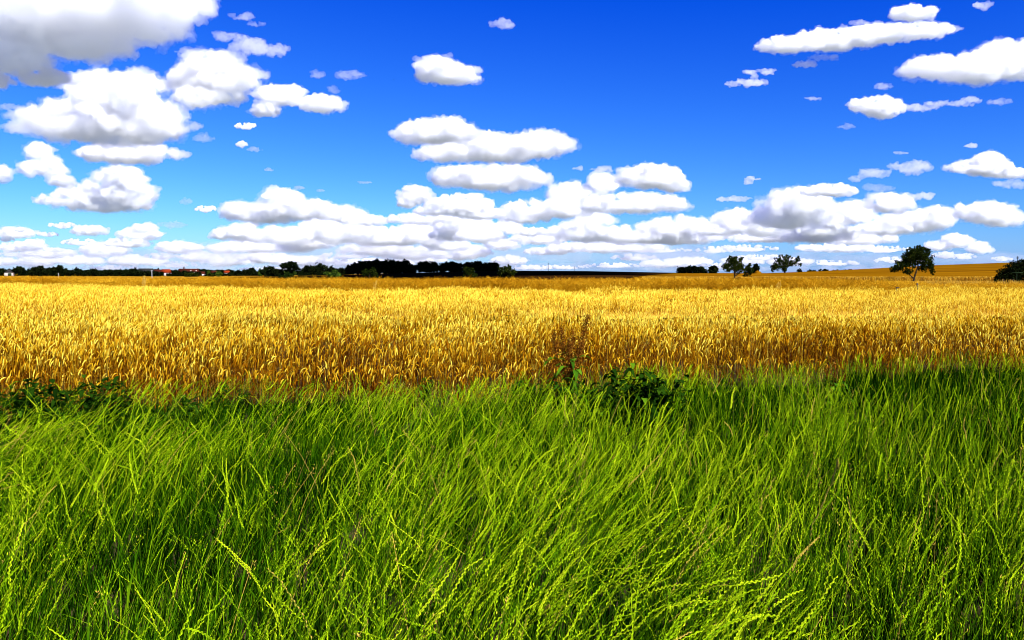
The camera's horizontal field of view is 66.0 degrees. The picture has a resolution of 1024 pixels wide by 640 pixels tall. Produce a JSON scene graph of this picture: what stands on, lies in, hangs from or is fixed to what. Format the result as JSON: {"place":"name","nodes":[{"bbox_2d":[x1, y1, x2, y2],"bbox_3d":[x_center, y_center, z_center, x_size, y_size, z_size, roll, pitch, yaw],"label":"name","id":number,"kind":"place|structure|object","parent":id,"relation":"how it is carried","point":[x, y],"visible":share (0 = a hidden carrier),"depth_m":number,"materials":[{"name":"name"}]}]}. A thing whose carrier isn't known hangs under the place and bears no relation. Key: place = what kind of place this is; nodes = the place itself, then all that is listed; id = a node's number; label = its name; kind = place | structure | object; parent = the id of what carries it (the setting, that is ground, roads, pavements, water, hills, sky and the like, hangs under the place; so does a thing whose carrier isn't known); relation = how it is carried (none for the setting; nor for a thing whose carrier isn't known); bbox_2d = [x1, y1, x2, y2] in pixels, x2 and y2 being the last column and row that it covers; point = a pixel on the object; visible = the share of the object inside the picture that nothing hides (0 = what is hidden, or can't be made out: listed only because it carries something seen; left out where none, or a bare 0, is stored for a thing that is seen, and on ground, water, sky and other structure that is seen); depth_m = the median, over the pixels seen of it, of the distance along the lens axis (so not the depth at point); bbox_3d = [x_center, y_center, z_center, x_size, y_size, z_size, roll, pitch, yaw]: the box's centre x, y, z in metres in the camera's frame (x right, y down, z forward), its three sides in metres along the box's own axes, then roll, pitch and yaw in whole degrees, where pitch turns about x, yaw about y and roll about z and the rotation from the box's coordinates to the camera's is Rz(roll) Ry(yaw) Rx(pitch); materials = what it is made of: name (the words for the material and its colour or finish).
{"place":"outdoors","nodes":[
{"label":"outdoors","id":0,"kind":"place"},
{"bbox_2d":[240,271,671,281],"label":"ploughed field","id":1,"kind":"structure","parent":0,"point":[548,275],"depth_m":298.33,"materials":[{"name":"soil"}]},
{"bbox_2d":[283,271,296,277],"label":"shrub","id":2,"kind":"object","parent":1,"relation":"on","point":[288,274],"visible":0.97,"depth_m":199.12,"materials":[{"name":"green plant"}]},
{"bbox_2d":[323,270,340,278],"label":"shrub","id":3,"kind":"object","parent":1,"relation":"on","point":[333,273],"visible":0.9,"depth_m":179.49,"materials":[{"name":"green plant"}]},
{"bbox_2d":[344,264,356,274],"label":"tree","id":4,"kind":"object","parent":1,"relation":"on","point":[350,270],"visible":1,"depth_m":412.04,"materials":[{"name":"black plant"}]},
{"bbox_2d":[356,260,370,273],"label":"tree","id":5,"kind":"object","parent":1,"relation":"on","point":[362,265],"visible":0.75,"depth_m":416.81,"materials":[{"name":"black plant"}]},
{"bbox_2d":[361,267,377,278],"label":"shrub","id":6,"kind":"object","parent":1,"relation":"on","point":[372,275],"visible":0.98,"depth_m":169.37,"materials":[{"name":"green plant"}]},
{"bbox_2d":[379,259,391,273],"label":"tree","id":7,"kind":"object","parent":1,"relation":"on","point":[384,267],"visible":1,"depth_m":412.06,"materials":[{"name":"black plant"}]},
{"bbox_2d":[414,261,425,272],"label":"tree","id":8,"kind":"object","parent":1,"relation":"on","point":[420,267],"visible":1,"depth_m":411.74,"materials":[{"name":"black plant"}]},
{"bbox_2d":[427,261,439,271],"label":"tree","id":9,"kind":"object","parent":1,"relation":"on","point":[434,266],"visible":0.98,"depth_m":416.77,"materials":[{"name":"black plant"}]},
{"bbox_2d":[453,262,464,271],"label":"tree","id":10,"kind":"object","parent":1,"relation":"on","point":[457,267],"visible":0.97,"depth_m":413.22,"materials":[{"name":"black plant"}]},
{"bbox_2d":[462,265,477,278],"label":"shrub","id":11,"kind":"object","parent":1,"relation":"on","point":[469,272],"visible":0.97,"depth_m":164.22,"materials":[{"name":"green plant"}]},
{"bbox_2d":[470,261,486,270],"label":"tree","id":12,"kind":"object","parent":1,"relation":"on","point":[478,266],"visible":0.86,"depth_m":417.46,"materials":[{"name":"black plant"}]},
{"bbox_2d":[497,264,516,277],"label":"shrub","id":13,"kind":"object","parent":1,"relation":"on","point":[508,270],"visible":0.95,"depth_m":159.24,"materials":[{"name":"green plant"}]},
{"bbox_2d":[2,273,991,284],"bbox_3d":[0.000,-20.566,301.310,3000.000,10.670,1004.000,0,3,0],"label":"ground","id":14,"kind":"structure","parent":0,"point":[155,277],"depth_m":460.04,"materials":[{"name":"brown soil"}]},
{"bbox_2d":[0,268,5,275],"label":"tree","id":15,"kind":"object","parent":14,"relation":"on","point":[2,270],"visible":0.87,"depth_m":636.62,"materials":[{"name":"green plant"}]},
{"bbox_2d":[4,269,13,275],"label":"house","id":16,"kind":"structure","parent":14,"relation":"on","point":[8,272],"depth_m":594.05,"materials":[{"name":"white"}]},
{"bbox_2d":[11,266,23,275],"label":"tree","id":17,"kind":"object","parent":14,"relation":"on","point":[17,270],"visible":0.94,"depth_m":641.47,"materials":[{"name":"green plant"}]},
{"bbox_2d":[19,266,26,275],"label":"tree","id":18,"kind":"object","parent":14,"relation":"on","point":[24,272],"visible":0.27,"depth_m":656.25,"materials":[{"name":"green plant"}]},
{"bbox_2d":[28,266,39,275],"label":"tree","id":19,"kind":"object","parent":14,"relation":"on","point":[35,271],"visible":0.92,"depth_m":546.52,"materials":[{"name":"green plant"}]},
{"bbox_2d":[37,265,45,274],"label":"tree","id":20,"kind":"object","parent":14,"relation":"on","point":[41,267],"visible":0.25,"depth_m":561.61,"materials":[{"name":"green plant"}]},
{"bbox_2d":[40,269,50,275],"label":"tree","id":21,"kind":"object","parent":14,"relation":"on","point":[45,273],"visible":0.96,"depth_m":552.15,"materials":[{"name":"green plant"}]},
{"bbox_2d":[50,266,57,275],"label":"tree","id":22,"kind":"object","parent":14,"relation":"on","point":[53,270],"visible":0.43,"depth_m":556.97,"materials":[{"name":"green plant"}]},
{"bbox_2d":[55,265,65,275],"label":"tree","id":23,"kind":"object","parent":14,"relation":"on","point":[60,271],"visible":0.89,"depth_m":547.14,"materials":[{"name":"green plant"}]},
{"bbox_2d":[65,270,75,275],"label":"tree","id":24,"kind":"object","parent":14,"relation":"on","point":[70,273],"visible":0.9,"depth_m":552.04,"materials":[{"name":"green plant"}]},
{"bbox_2d":[74,267,81,275],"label":"tree","id":25,"kind":"object","parent":14,"relation":"on","point":[76,270],"visible":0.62,"depth_m":556.77,"materials":[{"name":"green plant"}]},
{"bbox_2d":[78,270,86,275],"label":"tree","id":26,"kind":"object","parent":14,"relation":"on","point":[82,273],"visible":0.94,"depth_m":547.67,"materials":[{"name":"green plant"}]},
{"bbox_2d":[88,268,97,275],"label":"tree","id":27,"kind":"object","parent":14,"relation":"on","point":[92,272],"visible":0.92,"depth_m":552.74,"materials":[{"name":"green plant"}]},
{"bbox_2d":[99,270,106,275],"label":"tree","id":28,"kind":"object","parent":14,"relation":"on","point":[103,273],"visible":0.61,"depth_m":557.61,"materials":[{"name":"green plant"}]},
{"bbox_2d":[106,269,113,275],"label":"tree","id":29,"kind":"object","parent":14,"relation":"on","point":[109,272],"visible":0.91,"depth_m":548.98,"materials":[{"name":"green plant"}]},
{"bbox_2d":[118,269,124,275],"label":"tree","id":30,"kind":"object","parent":14,"relation":"on","point":[121,272],"visible":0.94,"depth_m":554.19,"materials":[{"name":"green plant"}]},
{"bbox_2d":[126,268,131,275],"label":"tree","id":31,"kind":"object","parent":14,"relation":"on","point":[128,273],"visible":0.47,"depth_m":558.34,"materials":[{"name":"green plant"}]},
{"bbox_2d":[130,267,136,275],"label":"tree","id":32,"kind":"object","parent":14,"relation":"on","point":[132,272],"visible":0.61,"depth_m":549.56,"materials":[{"name":"green plant"}]},
{"bbox_2d":[134,270,143,275],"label":"tree","id":33,"kind":"object","parent":14,"relation":"on","point":[139,272],"visible":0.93,"depth_m":526.04,"materials":[{"name":"green plant"}]},
{"bbox_2d":[138,268,153,271],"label":"house","id":34,"kind":"structure","parent":14,"relation":"on","point":[147,269],"depth_m":597.96,"materials":[{"name":"grey glass"}]},
{"bbox_2d":[144,270,151,275],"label":"tree","id":35,"kind":"object","parent":14,"relation":"on","point":[147,273],"visible":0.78,"depth_m":540.79,"materials":[{"name":"green plant"}]},
{"bbox_2d":[151,271,159,275],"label":"tree","id":36,"kind":"object","parent":14,"relation":"on","point":[155,273],"visible":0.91,"depth_m":532.49,"materials":[{"name":"green plant"}]},
{"bbox_2d":[161,269,171,275],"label":"house","id":37,"kind":"structure","parent":14,"relation":"on","point":[165,271],"depth_m":597.34,"materials":[{"name":"red tile"}]},
{"bbox_2d":[172,270,182,275],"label":"tree","id":38,"kind":"object","parent":14,"relation":"on","point":[177,273],"visible":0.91,"depth_m":527.68,"materials":[{"name":"green plant"}]},
{"bbox_2d":[184,273,191,276],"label":"tree","id":39,"kind":"object","parent":14,"relation":"on","point":[187,274],"visible":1,"depth_m":457.21,"materials":[{"name":"green plant"}]},
{"bbox_2d":[178,267,199,271],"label":"house","id":40,"kind":"structure","parent":14,"relation":"on","point":[189,270],"depth_m":597.33,"materials":[{"name":"brown tile"}]},
{"bbox_2d":[215,271,222,276],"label":"tree","id":41,"kind":"object","parent":14,"relation":"on","point":[219,274],"visible":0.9,"depth_m":478.23,"materials":[{"name":"green plant"}]},
{"bbox_2d":[233,269,242,275],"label":"tree","id":42,"kind":"object","parent":14,"relation":"on","point":[238,273],"visible":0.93,"depth_m":562.34,"materials":[{"name":"green plant"}]},
{"bbox_2d":[245,267,255,275],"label":"tree","id":43,"kind":"object","parent":14,"relation":"on","point":[250,270],"visible":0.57,"depth_m":566.50,"materials":[{"name":"green plant"}]},
{"bbox_2d":[259,265,276,275],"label":"tree","id":44,"kind":"object","parent":14,"relation":"on","point":[264,271],"visible":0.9,"depth_m":466.38,"materials":[{"name":"green plant"}]},
{"bbox_2d":[279,260,301,274],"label":"tree","id":45,"kind":"object","parent":14,"relation":"on","point":[291,266],"visible":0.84,"depth_m":467.42,"materials":[{"name":"green plant"}]},
{"bbox_2d":[297,271,306,275],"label":"tree","id":46,"kind":"object","parent":14,"relation":"on","point":[301,273],"visible":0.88,"depth_m":487.29,"materials":[{"name":"green plant"}]},
{"bbox_2d":[300,265,314,275],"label":"tree","id":47,"kind":"object","parent":14,"relation":"on","point":[306,269],"visible":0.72,"depth_m":500.44,"materials":[{"name":"green plant"}]},
{"bbox_2d":[309,266,323,275],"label":"tree","id":48,"kind":"object","parent":14,"relation":"on","point":[315,271],"visible":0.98,"depth_m":492.00,"materials":[{"name":"green plant"}]},
{"bbox_2d":[315,262,327,274],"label":"tree","id":49,"kind":"object","parent":14,"relation":"on","point":[322,267],"visible":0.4,"depth_m":505.98,"materials":[{"name":"green plant"}]},
{"bbox_2d":[325,265,336,272],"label":"tree","id":50,"kind":"object","parent":14,"relation":"on","point":[330,268],"visible":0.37,"depth_m":496.16,"materials":[{"name":"green plant"}]},
{"bbox_2d":[337,267,344,274],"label":"tree","id":51,"kind":"object","parent":14,"relation":"on","point":[341,270],"visible":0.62,"depth_m":488.43,"materials":[{"name":"green plant"}]},
{"bbox_2d":[370,258,381,273],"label":"tree","id":52,"kind":"object","parent":14,"relation":"on","point":[376,262],"visible":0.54,"depth_m":420.93,"materials":[{"name":"green plant"}]},
{"bbox_2d":[402,258,410,272],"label":"tree","id":53,"kind":"object","parent":14,"relation":"on","point":[407,262],"visible":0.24,"depth_m":432.24,"materials":[{"name":"green plant"}]},
{"bbox_2d":[3,278,819,285],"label":"rapeseed stems","id":54,"kind":"object","parent":14,"relation":"on","point":[393,281],"visible":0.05,"depth_m":51.02,"materials":[{"name":"green plant"}]},
{"bbox_2d":[407,264,416,272],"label":"tree","id":55,"kind":"object","parent":14,"relation":"on","point":[410,269],"visible":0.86,"depth_m":423.23,"materials":[{"name":"green plant"}]},
{"bbox_2d":[423,260,430,272],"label":"tree","id":56,"kind":"object","parent":14,"relation":"on","point":[426,267],"visible":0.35,"depth_m":425.32,"materials":[{"name":"green plant"}]},
{"bbox_2d":[438,263,447,271],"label":"tree","id":57,"kind":"object","parent":14,"relation":"on","point":[441,268],"visible":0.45,"depth_m":430.08,"materials":[{"name":"green plant"}]},
{"bbox_2d":[443,261,455,271],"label":"tree","id":58,"kind":"object","parent":14,"relation":"on","point":[449,266],"visible":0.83,"depth_m":420.58,"materials":[{"name":"green plant"}]},
{"bbox_2d":[462,261,471,267],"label":"tree","id":59,"kind":"object","parent":14,"relation":"on","point":[468,264],"visible":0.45,"depth_m":426.38,"materials":[{"name":"green plant"}]},
{"bbox_2d":[487,260,500,270],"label":"tree","id":60,"kind":"object","parent":14,"relation":"on","point":[491,266],"visible":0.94,"depth_m":422.75,"materials":[{"name":"green plant"}]},
{"bbox_2d":[0,282,1023,420],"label":"wheat","id":61,"kind":"object","parent":14,"relation":"on","point":[52,349],"visible":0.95,"depth_m":13.99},
{"bbox_2d":[0,274,1023,295],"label":"rapeseed crop","id":62,"kind":"object","parent":14,"relation":"on","point":[578,284],"visible":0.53,"depth_m":47.59,"materials":[{"name":"yellow plant"}]},
{"bbox_2d":[676,266,687,272],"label":"tree","id":63,"kind":"object","parent":14,"relation":"on","point":[681,269],"visible":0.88,"depth_m":392.42,"materials":[{"name":"green plant"}]},
{"bbox_2d":[690,265,700,272],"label":"tree","id":64,"kind":"object","parent":14,"relation":"on","point":[694,269],"visible":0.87,"depth_m":397.25,"materials":[{"name":"green plant"}]},
{"bbox_2d":[707,265,718,272],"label":"tree","id":65,"kind":"object","parent":14,"relation":"on","point":[713,269],"visible":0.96,"depth_m":398.27,"materials":[{"name":"green plant"}]},
{"bbox_2d":[721,255,753,277],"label":"fruit tree","id":66,"kind":"object","parent":14,"relation":"on","point":[736,265],"visible":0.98,"depth_m":199.01,"materials":[{"name":"green plant"}]},
{"bbox_2d":[753,263,759,272],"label":"tree","id":67,"kind":"object","parent":14,"relation":"on","point":[756,267],"visible":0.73,"depth_m":398.37,"materials":[{"name":"green plant"}]},
{"bbox_2d":[642,276,993,280],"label":"barley","id":68,"kind":"object","parent":14,"relation":"on","point":[938,278],"visible":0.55,"depth_m":176.31,"materials":[{"name":"yellow plant"}]},
{"bbox_2d":[889,245,935,280],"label":"fruit tree","id":69,"kind":"object","parent":14,"relation":"on","point":[917,256],"visible":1,"depth_m":169.11,"materials":[{"name":"green plant"}]},
{"bbox_2d":[825,279,1023,284],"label":"dry grass","id":70,"kind":"structure","parent":14,"relation":"on","point":[955,281],"depth_m":96.68,"materials":[{"name":"plant"}]},
{"bbox_2d":[993,258,1023,282],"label":"hedge bush","id":71,"kind":"object","parent":14,"relation":"on","point":[1005,274],"visible":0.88,"depth_m":109.49,"materials":[{"name":"green plant"}]},
{"bbox_2d":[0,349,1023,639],"bbox_3d":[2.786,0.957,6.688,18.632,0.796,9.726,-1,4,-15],"label":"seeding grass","id":72,"kind":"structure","parent":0,"point":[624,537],"depth_m":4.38,"materials":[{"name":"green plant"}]},
{"bbox_2d":[0,348,1023,639],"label":"grass","id":73,"kind":"structure","parent":0,"point":[256,548],"depth_m":4.98,"materials":[{"name":"green plant"}]},
{"bbox_2d":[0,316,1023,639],"bbox_3d":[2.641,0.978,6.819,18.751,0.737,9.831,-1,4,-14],"label":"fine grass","id":74,"kind":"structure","parent":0,"point":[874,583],"depth_m":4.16,"materials":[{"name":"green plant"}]},
{"bbox_2d":[0,374,127,441],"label":"weed clump","id":75,"kind":"object","parent":74,"relation":"on","point":[18,402],"visible":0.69,"depth_m":8.23,"materials":[{"name":"green plant"}]},
{"bbox_2d":[35,380,137,432],"bbox_3d":[-4.522,0.954,8.640,1.127,0.572,0.853,1,4,14],"label":"weed clump","id":76,"kind":"object","parent":74,"relation":"on","point":[100,403],"visible":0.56,"depth_m":8.53,"materials":[{"name":"green plant"}]},
{"bbox_2d":[141,275,145,292],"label":"tall grass tuft","id":77,"kind":"object","parent":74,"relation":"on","point":[143,280],"visible":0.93,"depth_m":39.97,"materials":[{"name":"plant"}]},
{"bbox_2d":[120,394,204,429],"bbox_3d":[-3.781,1.044,8.606,0.872,0.395,0.656,0,3,0],"label":"weed clump","id":78,"kind":"object","parent":74,"relation":"on","point":[183,401],"visible":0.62,"depth_m":8.52,"materials":[{"name":"green plant"}]},
{"bbox_2d":[208,380,252,415],"bbox_3d":[-3.336,0.954,9.372,0.513,0.486,0.402,-1,4,-23],"label":"weed clump","id":79,"kind":"object","parent":74,"relation":"on","point":[247,394],"visible":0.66,"depth_m":9.33,"materials":[{"name":"green plant"}]},
{"bbox_2d":[415,378,452,415],"bbox_3d":[-1.010,0.951,9.738,0.389,0.446,0.511,-3,4,-39],"label":"weed clump","id":80,"kind":"object","parent":74,"relation":"on","point":[426,390],"visible":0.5,"depth_m":9.72,"materials":[{"name":"green plant"}]},
{"bbox_2d":[3,293,1020,320],"bbox_3d":[-8.948,-1.191,41.033,92.941,0.387,40.050,1,3,10],"label":"wheat straw","id":81,"kind":"object","parent":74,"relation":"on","point":[792,311],"visible":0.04,"depth_m":24.22,"materials":[{"name":"yellow plant"}]},
{"bbox_2d":[503,380,539,412],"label":"weed clump","id":82,"kind":"object","parent":74,"relation":"on","point":[520,382],"visible":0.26,"depth_m":9.69,"materials":[{"name":"green plant"}]},
{"bbox_2d":[536,376,595,418],"bbox_3d":[0.641,0.939,9.392,0.725,0.513,0.532,0,3,0],"label":"weed clump","id":83,"kind":"object","parent":74,"relation":"on","point":[572,389],"visible":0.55,"depth_m":9.36,"materials":[{"name":"green plant"}]},
{"bbox_2d":[541,312,591,409],"bbox_3d":[0.666,0.541,9.583,0.552,1.284,0.503,1,4,17],"label":"dock plant","id":84,"kind":"object","parent":74,"relation":"on","point":[571,359],"visible":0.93,"depth_m":9.57,"materials":[{"name":"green plant"}]},
{"bbox_2d":[589,363,696,436],"bbox_3d":[1.395,0.846,8.323,1.158,0.824,1.020,1,4,15],"label":"weed clump","id":85,"kind":"object","parent":74,"relation":"on","point":[659,393],"visible":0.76,"depth_m":8.22,"materials":[{"name":"green plant"}]},
{"bbox_2d":[709,379,727,403],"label":"weed clump","id":86,"kind":"object","parent":74,"relation":"on","point":[720,389],"visible":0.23,"depth_m":10.09,"materials":[{"name":"green plant"}]},
{"bbox_2d":[787,380,855,422],"bbox_3d":[3.661,0.957,9.286,0.690,0.490,0.605,-3,5,-45],"label":"weed clump","id":87,"kind":"object","parent":74,"relation":"on","point":[833,389],"visible":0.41,"depth_m":9.27,"materials":[{"name":"green plant"}]},
{"bbox_2d":[819,356,850,394],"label":"dock plant","id":88,"kind":"object","parent":74,"relation":"on","point":[834,367],"visible":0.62,"depth_m":9.76,"materials":[{"name":"green plant"}]},
{"bbox_2d":[0,0,1023,272],"label":"sky","id":89,"kind":"structure","parent":0,"point":[663,136],"materials":[{"name":"blue"}]},
{"bbox_2d":[629,263,1010,278],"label":"stubble field","id":90,"kind":"structure","parent":0,"point":[980,270],"depth_m":306.34,"materials":[{"name":"yellow plant"}]},
{"bbox_2d":[770,254,801,272],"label":"fruit tree","id":91,"kind":"object","parent":90,"relation":"on","point":[786,263],"visible":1,"depth_m":378.50,"materials":[{"name":"green plant"}]},
{"bbox_3d":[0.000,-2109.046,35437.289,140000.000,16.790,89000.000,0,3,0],"label":"terrain","id":92,"kind":"structure","parent":0,"visible":0},
{"bbox_2d":[27,268,299,274],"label":"woods","id":93,"kind":"object","parent":92,"relation":"on","point":[205,270],"visible":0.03,"depth_m":663.03,"materials":[{"name":"green plant"}]}
]}

